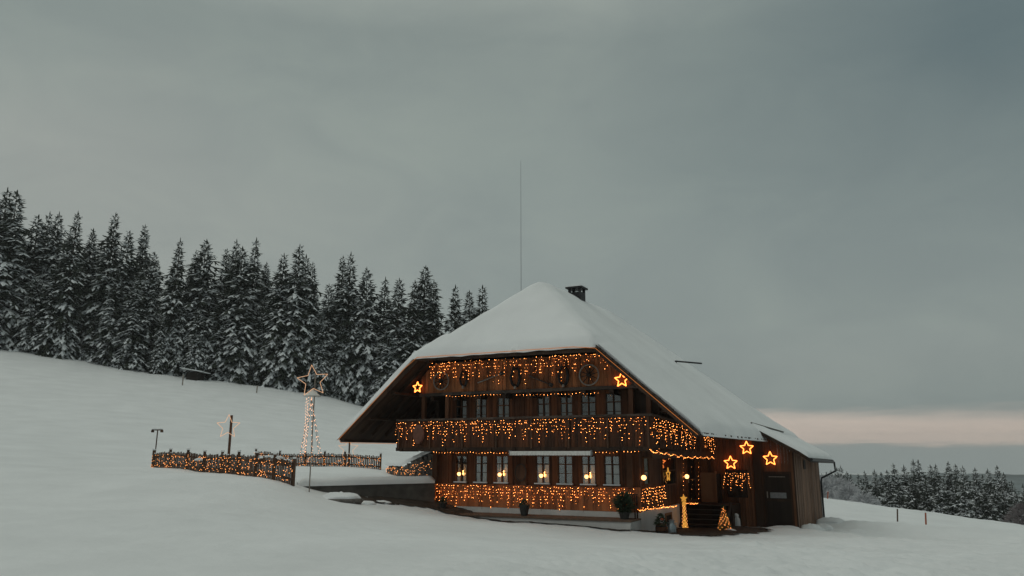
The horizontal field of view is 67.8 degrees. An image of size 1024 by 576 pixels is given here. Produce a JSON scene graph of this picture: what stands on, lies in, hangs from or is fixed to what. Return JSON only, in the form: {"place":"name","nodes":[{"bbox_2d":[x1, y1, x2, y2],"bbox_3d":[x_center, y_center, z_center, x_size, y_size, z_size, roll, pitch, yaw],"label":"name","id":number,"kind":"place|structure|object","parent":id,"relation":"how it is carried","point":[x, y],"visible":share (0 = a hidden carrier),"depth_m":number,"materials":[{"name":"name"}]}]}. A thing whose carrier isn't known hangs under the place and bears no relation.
{"place":"outdoors","nodes":[
{"label":"outdoors","id":0,"kind":"place"},
{"bbox_2d":[360,496,629,530],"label":"path","id":1,"kind":"structure","parent":0,"point":[451,509],"depth_m":32.73,"materials":[{"name":"soil"}]},
{"bbox_2d":[0,349,1023,575],"bbox_3d":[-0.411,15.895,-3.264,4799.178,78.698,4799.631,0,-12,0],"label":"ground","id":2,"kind":"structure","parent":0,"point":[86,489],"depth_m":25.24,"materials":[{"name":"snow"}]},
{"bbox_2d":[0,279,18,349],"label":"spruce tree","id":3,"kind":"object","parent":2,"relation":"on","point":[8,305],"visible":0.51,"depth_m":133.78,"materials":[{"name":"green plant"}]},
{"bbox_2d":[0,187,20,299],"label":"spruce tree","id":4,"kind":"object","parent":2,"relation":"on","point":[6,199],"visible":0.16,"depth_m":146.82,"materials":[{"name":"green plant"}]},
{"bbox_2d":[0,190,36,351],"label":"spruce tree","id":5,"kind":"object","parent":2,"relation":"on","point":[9,269],"visible":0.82,"depth_m":135.28,"materials":[{"name":"green plant"}]},
{"bbox_2d":[0,215,54,349],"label":"spruce tree","id":6,"kind":"object","parent":2,"relation":"on","point":[33,270],"visible":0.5,"depth_m":138.46,"materials":[{"name":"green plant"}]},
{"bbox_2d":[12,272,46,352],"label":"spruce tree","id":7,"kind":"object","parent":2,"relation":"on","point":[26,331],"visible":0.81,"depth_m":132.83,"materials":[{"name":"green plant"}]},
{"bbox_2d":[26,213,54,337],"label":"spruce tree","id":8,"kind":"object","parent":2,"relation":"on","point":[48,226],"visible":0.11,"depth_m":146.86,"materials":[{"name":"green plant"}]},
{"bbox_2d":[20,211,69,339],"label":"spruce tree","id":9,"kind":"object","parent":2,"relation":"on","point":[55,250],"visible":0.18,"depth_m":140.87,"materials":[{"name":"green plant"}]},
{"bbox_2d":[26,260,64,357],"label":"spruce tree","id":10,"kind":"object","parent":2,"relation":"on","point":[50,287],"visible":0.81,"depth_m":132.84,"materials":[{"name":"green plant"}]},
{"bbox_2d":[41,210,87,359],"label":"spruce tree","id":11,"kind":"object","parent":2,"relation":"on","point":[67,309],"visible":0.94,"depth_m":134.33,"materials":[{"name":"green plant"}]},
{"bbox_2d":[64,301,82,359],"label":"spruce tree","id":12,"kind":"object","parent":2,"relation":"on","point":[78,334],"visible":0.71,"depth_m":134.53,"materials":[{"name":"green plant"}]},
{"bbox_2d":[69,228,101,355],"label":"spruce tree","id":13,"kind":"object","parent":2,"relation":"on","point":[90,272],"visible":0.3,"depth_m":146.45,"materials":[{"name":"green plant"}]},
{"bbox_2d":[81,305,98,362],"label":"spruce tree","id":14,"kind":"object","parent":2,"relation":"on","point":[90,347],"visible":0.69,"depth_m":135.12,"materials":[{"name":"green plant"}]},
{"bbox_2d":[78,213,127,361],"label":"spruce tree","id":15,"kind":"object","parent":2,"relation":"on","point":[107,253],"visible":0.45,"depth_m":138.85,"materials":[{"name":"green plant"}]},
{"bbox_2d":[87,270,128,368],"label":"spruce tree","id":16,"kind":"object","parent":2,"relation":"on","point":[109,331],"visible":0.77,"depth_m":134.77,"materials":[{"name":"green plant"}]},
{"bbox_2d":[90,231,142,364],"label":"spruce tree","id":17,"kind":"object","parent":2,"relation":"on","point":[128,270],"visible":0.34,"depth_m":140.11,"materials":[{"name":"green plant"}]},
{"bbox_2d":[108,278,150,370],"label":"spruce tree","id":18,"kind":"object","parent":2,"relation":"on","point":[129,349],"visible":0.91,"depth_m":134.53,"materials":[{"name":"green plant"}]},
{"bbox_2d":[131,224,157,360],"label":"spruce tree","id":19,"kind":"object","parent":2,"relation":"on","point":[145,261],"visible":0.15,"depth_m":146.34,"materials":[{"name":"green plant"}]},
{"bbox_2d":[129,252,167,371],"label":"spruce tree","id":20,"kind":"object","parent":2,"relation":"on","point":[151,304],"visible":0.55,"depth_m":139.15,"materials":[{"name":"green plant"}]},
{"bbox_2d":[147,313,166,373],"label":"spruce tree","id":21,"kind":"object","parent":2,"relation":"on","point":[159,347],"visible":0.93,"depth_m":133.62,"materials":[{"name":"green plant"}]},
{"bbox_2d":[149,237,187,375],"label":"spruce tree","id":22,"kind":"object","parent":2,"relation":"on","point":[173,303],"visible":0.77,"depth_m":137.53,"materials":[{"name":"green plant"}]},
{"bbox_2d":[163,303,189,376],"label":"spruce tree","id":23,"kind":"object","parent":2,"relation":"on","point":[183,330],"visible":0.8,"depth_m":136.03,"materials":[{"name":"green plant"}]},
{"bbox_2d":[163,240,222,376],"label":"spruce tree","id":24,"kind":"object","parent":2,"relation":"on","point":[199,286],"visible":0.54,"depth_m":140.75,"materials":[{"name":"green plant"}]},
{"bbox_2d":[180,308,210,378],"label":"spruce tree","id":25,"kind":"object","parent":2,"relation":"on","point":[197,359],"visible":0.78,"depth_m":135.46,"materials":[{"name":"green plant"}]},
{"bbox_2d":[180,367,210,380],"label":"hut","id":26,"kind":"object","parent":2,"relation":"on","point":[196,375],"visible":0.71,"depth_m":130.84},
{"bbox_2d":[202,292,230,380],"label":"spruce tree","id":27,"kind":"object","parent":2,"relation":"on","point":[216,331],"visible":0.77,"depth_m":137.38,"materials":[{"name":"green plant"}]},
{"bbox_2d":[205,249,236,376],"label":"spruce tree","id":28,"kind":"object","parent":2,"relation":"on","point":[221,280],"visible":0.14,"depth_m":144.54,"materials":[{"name":"green plant"}]},
{"bbox_2d":[151,448,296,485],"bbox_3d":[-13.642,8.235,35.145,14.476,1.712,0.441,-12,-17,43],"label":"picket fence","id":29,"kind":"object","parent":2,"relation":"on","point":[251,469],"visible":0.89,"depth_m":34.23,"materials":[{"name":"brown wood"}]},
{"bbox_2d":[204,246,263,384],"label":"spruce tree","id":30,"kind":"object","parent":2,"relation":"on","point":[236,288],"visible":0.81,"depth_m":138.99,"materials":[{"name":"green plant"}]},
{"bbox_2d":[221,292,253,383],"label":"spruce tree","id":31,"kind":"object","parent":2,"relation":"on","point":[241,349],"visible":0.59,"depth_m":137.74,"materials":[{"name":"green plant"}]},
{"bbox_2d":[236,238,268,383],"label":"spruce tree","id":32,"kind":"object","parent":2,"relation":"on","point":[257,285],"visible":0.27,"depth_m":144.39,"materials":[{"name":"green plant"}]},
{"bbox_2d":[246,298,272,385],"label":"spruce tree","id":33,"kind":"object","parent":2,"relation":"on","point":[260,328],"visible":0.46,"depth_m":139.62,"materials":[{"name":"green plant"}]},
{"bbox_2d":[255,262,278,354],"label":"spruce tree","id":34,"kind":"object","parent":2,"relation":"on","point":[266,291],"visible":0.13,"depth_m":147.25,"materials":[{"name":"green plant"}]},
{"bbox_2d":[249,253,295,389],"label":"spruce tree","id":35,"kind":"object","parent":2,"relation":"on","point":[279,280],"visible":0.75,"depth_m":138.26,"materials":[{"name":"green plant"}]},
{"bbox_2d":[265,245,317,392],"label":"spruce tree","id":36,"kind":"object","parent":2,"relation":"on","point":[294,324],"visible":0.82,"depth_m":138.76,"materials":[{"name":"green plant"}]},
{"bbox_2d":[293,263,325,391],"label":"spruce tree","id":37,"kind":"object","parent":2,"relation":"on","point":[312,316],"visible":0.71,"depth_m":139.70,"materials":[{"name":"green plant"}]},
{"bbox_2d":[300,315,333,396],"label":"spruce tree","id":38,"kind":"object","parent":2,"relation":"on","point":[320,358],"visible":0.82,"depth_m":138.67,"materials":[{"name":"green plant"}]},
{"bbox_2d":[255,448,381,469],"bbox_3d":[-11.911,10.355,45.851,11.011,1.442,0.253,-8,-15,33],"label":"picket fence","id":39,"kind":"object","parent":2,"relation":"on","point":[338,457],"visible":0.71,"depth_m":44.97,"materials":[{"name":"brown wood"}]},
{"bbox_2d":[307,285,341,396],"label":"spruce tree","id":40,"kind":"object","parent":2,"relation":"on","point":[326,314],"visible":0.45,"depth_m":143.72,"materials":[{"name":"green plant"}]},
{"bbox_2d":[325,322,353,400],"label":"spruce tree","id":41,"kind":"object","parent":2,"relation":"on","point":[334,389],"visible":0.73,"depth_m":140.61,"materials":[{"name":"green plant"}]},
{"bbox_2d":[328,257,352,387],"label":"spruce tree","id":42,"kind":"object","parent":2,"relation":"on","point":[338,285],"visible":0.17,"depth_m":148.10,"materials":[{"name":"green plant"}]},
{"bbox_2d":[323,252,361,402],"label":"spruce tree","id":43,"kind":"object","parent":2,"relation":"on","point":[345,299],"visible":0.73,"depth_m":143.41,"materials":[{"name":"green plant"}]},
{"bbox_2d":[322,492,363,503],"bbox_3d":[-6.904,8.369,30.305,2.054,0.539,1.154,0,-12,0],"label":"boulder","id":44,"kind":"object","parent":2,"relation":"on","point":[348,497],"visible":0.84,"depth_m":30.00,"materials":[{"name":"stone"}]},
{"bbox_2d":[333,268,384,404],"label":"spruce tree","id":45,"kind":"object","parent":2,"relation":"on","point":[365,341],"visible":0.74,"depth_m":143.10,"materials":[{"name":"green plant"}]},
{"bbox_2d":[357,357,372,405],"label":"spruce tree","id":46,"kind":"object","parent":2,"relation":"on","point":[363,402],"visible":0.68,"depth_m":140.48,"materials":[{"name":"green plant"}]},
{"bbox_2d":[296,466,434,501],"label":"retaining wall","id":47,"kind":"structure","parent":2,"relation":"on","point":[365,482],"depth_m":33.61,"materials":[{"name":"concrete"}]},
{"bbox_2d":[365,322,398,404],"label":"spruce tree","id":48,"kind":"object","parent":2,"relation":"on","point":[387,368],"visible":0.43,"depth_m":140.65,"materials":[{"name":"green plant"}]},
{"bbox_2d":[370,276,394,397],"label":"spruce tree","id":49,"kind":"object","parent":2,"relation":"on","point":[386,301],"visible":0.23,"depth_m":148.18,"materials":[{"name":"green plant"}]},
{"bbox_2d":[370,277,414,391],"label":"spruce tree","id":50,"kind":"object","parent":2,"relation":"on","point":[400,309],"visible":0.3,"depth_m":144.36,"materials":[{"name":"green plant"}]},
{"bbox_2d":[385,452,432,475],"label":"stone wall","id":51,"kind":"structure","parent":2,"relation":"on","point":[426,458],"depth_m":39.24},
{"bbox_2d":[397,282,425,365],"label":"spruce tree","id":52,"kind":"object","parent":2,"relation":"on","point":[414,333],"visible":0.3,"depth_m":143.63,"materials":[{"name":"green plant"}]},
{"bbox_2d":[403,266,444,348],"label":"spruce tree","id":53,"kind":"object","parent":2,"relation":"on","point":[424,298],"visible":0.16,"depth_m":149.55,"materials":[{"name":"green plant"}]},
{"bbox_2d":[419,281,447,345],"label":"spruce tree","id":54,"kind":"object","parent":2,"relation":"on","point":[435,325],"visible":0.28,"depth_m":146.56,"materials":[{"name":"green plant"}]},
{"bbox_2d":[440,284,465,333],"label":"spruce tree","id":55,"kind":"object","parent":2,"relation":"on","point":[450,324],"visible":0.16,"depth_m":150.54,"materials":[{"name":"green plant"}]},
{"bbox_2d":[455,290,477,326],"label":"spruce tree","id":56,"kind":"object","parent":2,"relation":"on","point":[466,315],"visible":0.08,"depth_m":150.26,"materials":[{"name":"green plant"}]},
{"bbox_2d":[469,285,489,320],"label":"spruce tree","id":57,"kind":"object","parent":2,"relation":"on","point":[477,310],"visible":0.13,"depth_m":151.10,"materials":[{"name":"green plant"}]},
{"bbox_2d":[336,282,835,530],"bbox_3d":[5.620,7.148,40.791,19.540,13.530,22.170,-6,-14,27],"label":"farmhouse","id":58,"kind":"object","parent":2,"relation":"on","point":[541,316],"visible":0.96,"depth_m":33.69,"materials":[{"name":"wood"}]},
{"bbox_2d":[413,425,423,443],"bbox_3d":[-4.184,6.569,34.209,0.600,0.852,0.155,-6,-14,27],"label":"round plaque","id":59,"kind":"object","parent":58,"relation":"attached to","point":[418,434],"visible":1,"depth_m":34.13,"materials":[{"name":"wood"}]},
{"bbox_2d":[453,456,467,483],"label":"window","id":60,"kind":"structure","parent":58,"relation":"in","point":[460,465],"depth_m":34.50,"materials":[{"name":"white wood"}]},
{"bbox_2d":[472,456,487,483],"bbox_3d":[-1.372,8.115,34.001,0.751,1.240,0.268,-6,-14,27],"label":"window","id":61,"kind":"structure","parent":58,"relation":"in","point":[479,466],"depth_m":34.06,"materials":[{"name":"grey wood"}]},
{"bbox_2d":[493,456,508,484],"bbox_3d":[-0.446,8.014,33.536,0.763,1.240,0.268,-6,-14,27],"label":"window","id":62,"kind":"structure","parent":58,"relation":"in","point":[500,465],"depth_m":33.57,"materials":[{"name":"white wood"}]},
{"bbox_2d":[497,397,509,416],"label":"window","id":63,"kind":"structure","parent":58,"relation":"in","point":[503,410],"depth_m":34.14,"materials":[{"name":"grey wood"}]},
{"bbox_2d":[515,464,526,480],"bbox_3d":[0.378,7.948,32.845,0.563,0.743,0.080,-6,-14,27],"label":"round shield","id":64,"kind":"object","parent":58,"relation":"attached to","point":[520,472],"visible":1,"depth_m":32.81,"materials":[{"name":"brown wood"}]},
{"bbox_2d":[533,456,550,485],"bbox_3d":[1.316,7.821,32.646,0.772,1.240,0.268,-6,-14,27],"label":"window","id":65,"kind":"structure","parent":58,"relation":"in","point":[540,466],"depth_m":32.68,"materials":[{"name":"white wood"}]},
{"bbox_2d":[537,395,549,418],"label":"window","id":66,"kind":"structure","parent":58,"relation":"in","point":[541,408],"depth_m":33.25,"materials":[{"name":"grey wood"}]},
{"bbox_2d":[509,450,592,455],"bbox_3d":[1.550,6.753,31.189,3.705,0.210,0.170,-6,-14,27],"label":"awning","id":67,"kind":"object","parent":58,"relation":"attached to","point":[511,452],"visible":1,"depth_m":31.08,"materials":[{"name":"fabric"}]},
{"bbox_2d":[555,456,573,485],"bbox_3d":[2.339,7.756,32.347,0.802,1.240,0.660,-6,-14,27],"label":"window","id":68,"kind":"structure","parent":58,"relation":"in","point":[568,468],"depth_m":32.28,"materials":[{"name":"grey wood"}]},
{"bbox_2d":[560,395,572,415],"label":"window","id":69,"kind":"structure","parent":58,"relation":"in","point":[566,410],"depth_m":32.74,"materials":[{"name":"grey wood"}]},
{"bbox_2d":[579,456,596,486],"bbox_3d":[3.186,7.616,31.702,0.755,1.240,0.268,-6,-14,27],"label":"window","id":70,"kind":"structure","parent":58,"relation":"in","point":[586,466],"depth_m":31.73,"materials":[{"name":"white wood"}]},
{"bbox_2d":[580,394,595,417],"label":"window","id":71,"kind":"structure","parent":58,"relation":"in","point":[591,406],"depth_m":32.40,"materials":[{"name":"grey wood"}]},
{"bbox_2d":[579,364,598,385],"bbox_3d":[3.203,3.622,31.785,0.915,0.915,0.140,-6,-14,27],"label":"wagon wheel","id":72,"kind":"object","parent":58,"relation":"attached to","point":[589,374],"visible":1,"depth_m":31.76,"materials":[{"name":"black wood"}]},
{"bbox_2d":[602,456,621,486],"bbox_3d":[4.106,7.515,31.238,0.789,1.240,0.268,-6,-14,27],"label":"window","id":73,"kind":"structure","parent":58,"relation":"in","point":[608,468],"depth_m":31.29,"materials":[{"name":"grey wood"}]},
{"bbox_2d":[605,393,621,413],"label":"window","id":74,"kind":"structure","parent":58,"relation":"in","point":[613,404],"depth_m":31.79,"materials":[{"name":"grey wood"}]},
{"bbox_2d":[612,490,635,518],"bbox_3d":[4.427,8.485,29.917,1.090,1.126,1.079,-6,-14,27],"label":"potted conifer","id":75,"kind":"object","parent":58,"relation":"on","point":[623,509],"visible":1,"depth_m":29.73,"materials":[{"name":"green plant"}]},
{"bbox_2d":[642,457,649,485],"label":"window","id":76,"kind":"structure","parent":58,"relation":"in","point":[645,471],"depth_m":31.44,"materials":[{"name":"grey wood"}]},
{"bbox_2d":[661,458,676,485],"bbox_3d":[7.055,8.202,34.260,0.078,1.300,2.200,-6,-14,27],"label":"window","id":77,"kind":"structure","parent":58,"relation":"in","point":[670,463],"depth_m":34.37,"materials":[{"name":"brown wood"}]},
{"bbox_2d":[685,458,697,501],"bbox_3d":[8.851,9.419,37.510,0.118,2.100,1.750,-6,-14,27],"label":"door","id":78,"kind":"structure","parent":58,"relation":"in","point":[690,463],"depth_m":37.61,"materials":[{"name":"brown wood"}]},
{"bbox_2d":[725,470,747,497],"bbox_3d":[11.017,9.578,37.298,1.023,1.300,0.270,-6,-14,27],"label":"window","id":79,"kind":"structure","parent":58,"relation":"attached to","point":[740,490],"depth_m":37.20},
{"bbox_2d":[763,471,794,526],"bbox_3d":[12.772,10.239,36.435,1.314,2.840,0.130,-6,-14,27],"label":"barn door","id":80,"kind":"structure","parent":58,"relation":"in","point":[778,494],"depth_m":36.48,"materials":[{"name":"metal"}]},
{"bbox_2d":[653,513,668,532],"bbox_3d":[5.885,9.319,30.133,0.727,0.826,0.781,-6,-14,27],"label":"barrel planter","id":81,"kind":"object","parent":2,"relation":"on","point":[660,526],"visible":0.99,"depth_m":30.02,"materials":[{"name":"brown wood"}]},
{"bbox_2d":[716,505,731,529],"bbox_3d":[9.348,10.286,33.614,0.885,1.394,0.840,-6,-14,27],"label":"christmas tree","id":82,"kind":"object","parent":2,"relation":"on","point":[723,514],"visible":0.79,"depth_m":33.59,"materials":[{"name":"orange plant"}]},
{"bbox_2d":[820,478,841,499],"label":"frosted tree","id":83,"kind":"object","parent":2,"relation":"on","point":[829,486],"visible":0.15,"depth_m":107.69,"materials":[{"name":"white plant"}]},
{"bbox_2d":[816,517,845,523],"bbox_3d":[17.558,12.797,42.005,1.760,0.340,0.682,0,-12,0],"label":"snow heap","id":84,"kind":"object","parent":2,"relation":"on","point":[830,520],"visible":0.98,"depth_m":41.81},
{"bbox_2d":[828,483,870,502],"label":"frosted tree","id":85,"kind":"object","parent":2,"relation":"on","point":[839,494],"visible":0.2,"depth_m":101.08,"materials":[{"name":"white plant"}]},
{"bbox_2d":[848,491,886,505],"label":"frosted tree","id":86,"kind":"object","parent":2,"relation":"on","point":[867,498],"visible":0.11,"depth_m":96.09,"materials":[{"name":"white plant"}]},
{"bbox_2d":[880,470,901,507],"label":"spruce tree","id":87,"kind":"object","parent":2,"relation":"on","point":[891,492],"visible":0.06,"depth_m":154.50,"materials":[{"name":"green plant"}]},
{"bbox_2d":[888,465,908,507],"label":"spruce tree","id":88,"kind":"object","parent":2,"relation":"on","point":[898,484],"visible":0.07,"depth_m":161.57,"materials":[{"name":"green plant"}]},
{"bbox_2d":[903,476,920,509],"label":"spruce tree","id":89,"kind":"object","parent":2,"relation":"on","point":[912,505],"visible":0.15,"depth_m":144.86,"materials":[{"name":"green plant"}]},
{"bbox_2d":[911,460,934,509],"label":"spruce tree","id":90,"kind":"object","parent":2,"relation":"on","point":[922,477],"visible":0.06,"depth_m":163.19,"materials":[{"name":"green plant"}]},
{"bbox_2d":[916,480,936,511],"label":"spruce tree","id":91,"kind":"object","parent":2,"relation":"on","point":[927,503],"visible":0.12,"depth_m":141.97,"materials":[{"name":"green plant"}]},
{"bbox_2d":[930,464,952,513],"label":"spruce tree","id":92,"kind":"object","parent":2,"relation":"on","point":[934,483],"visible":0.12,"depth_m":162.51,"materials":[{"name":"green plant"}]},
{"bbox_2d":[929,478,955,514],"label":"spruce tree","id":93,"kind":"object","parent":2,"relation":"on","point":[940,508],"visible":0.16,"depth_m":136.65,"materials":[{"name":"green plant"}]},
{"bbox_2d":[939,462,958,508],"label":"spruce tree","id":94,"kind":"object","parent":2,"relation":"on","point":[948,482],"visible":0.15,"depth_m":163.89,"materials":[{"name":"green plant"}]},
{"bbox_2d":[947,481,965,515],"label":"spruce tree","id":95,"kind":"object","parent":2,"relation":"on","point":[954,509],"visible":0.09,"depth_m":138.63,"materials":[{"name":"green plant"}]},
{"bbox_2d":[951,483,975,518],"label":"spruce tree","id":96,"kind":"object","parent":2,"relation":"on","point":[965,506],"visible":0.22,"depth_m":133.98,"materials":[{"name":"green plant"}]},
{"bbox_2d":[956,466,977,516],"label":"spruce tree","id":97,"kind":"object","parent":2,"relation":"on","point":[968,492],"visible":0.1,"depth_m":154.53,"materials":[{"name":"green plant"}]},
{"bbox_2d":[968,482,987,518],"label":"spruce tree","id":98,"kind":"object","parent":2,"relation":"on","point":[977,506],"visible":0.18,"depth_m":144.32,"materials":[{"name":"green plant"}]},
{"bbox_2d":[969,468,989,515],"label":"spruce tree","id":99,"kind":"object","parent":2,"relation":"on","point":[979,485],"visible":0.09,"depth_m":162.77,"materials":[{"name":"green plant"}]},
{"bbox_2d":[978,487,999,520],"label":"spruce tree","id":100,"kind":"object","parent":2,"relation":"on","point":[989,511],"visible":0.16,"depth_m":142.70,"materials":[{"name":"green plant"}]},
{"bbox_2d":[987,486,1006,521],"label":"spruce tree","id":101,"kind":"object","parent":2,"relation":"on","point":[998,510],"visible":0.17,"depth_m":146.28,"materials":[{"name":"green plant"}]},
{"bbox_2d":[989,466,1008,505],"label":"spruce tree","id":102,"kind":"object","parent":2,"relation":"on","point":[996,480],"visible":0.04,"depth_m":159.30,"materials":[{"name":"green plant"}]},
{"bbox_2d":[998,487,1011,521],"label":"spruce tree","id":103,"kind":"object","parent":2,"relation":"on","point":[1008,503],"visible":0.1,"depth_m":146.80,"materials":[{"name":"green plant"}]},
{"bbox_2d":[997,472,1016,519],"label":"spruce tree","id":104,"kind":"object","parent":2,"relation":"on","point":[1009,492],"visible":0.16,"depth_m":155.14,"materials":[{"name":"green plant"}]},
{"bbox_2d":[1000,503,1023,524],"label":"frosted tree","id":105,"kind":"object","parent":2,"relation":"on","point":[1017,512],"visible":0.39,"depth_m":92.63,"materials":[{"name":"grey plant"}]},
{"bbox_2d":[0,0,1023,474],"label":"sky","id":106,"kind":"structure","parent":0,"point":[817,206],"materials":[{"name":"grey"}]},
{"bbox_2d":[635,525,771,535],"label":"path","id":107,"kind":"structure","parent":0,"point":[702,530],"depth_m":32.50,"materials":[{"name":"soil"}]},
{"bbox_2d":[820,473,1023,501],"bbox_3d":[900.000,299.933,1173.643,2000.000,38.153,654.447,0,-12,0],"label":"hills","id":108,"kind":"structure","parent":0,"point":[1017,480],"depth_m":1028.76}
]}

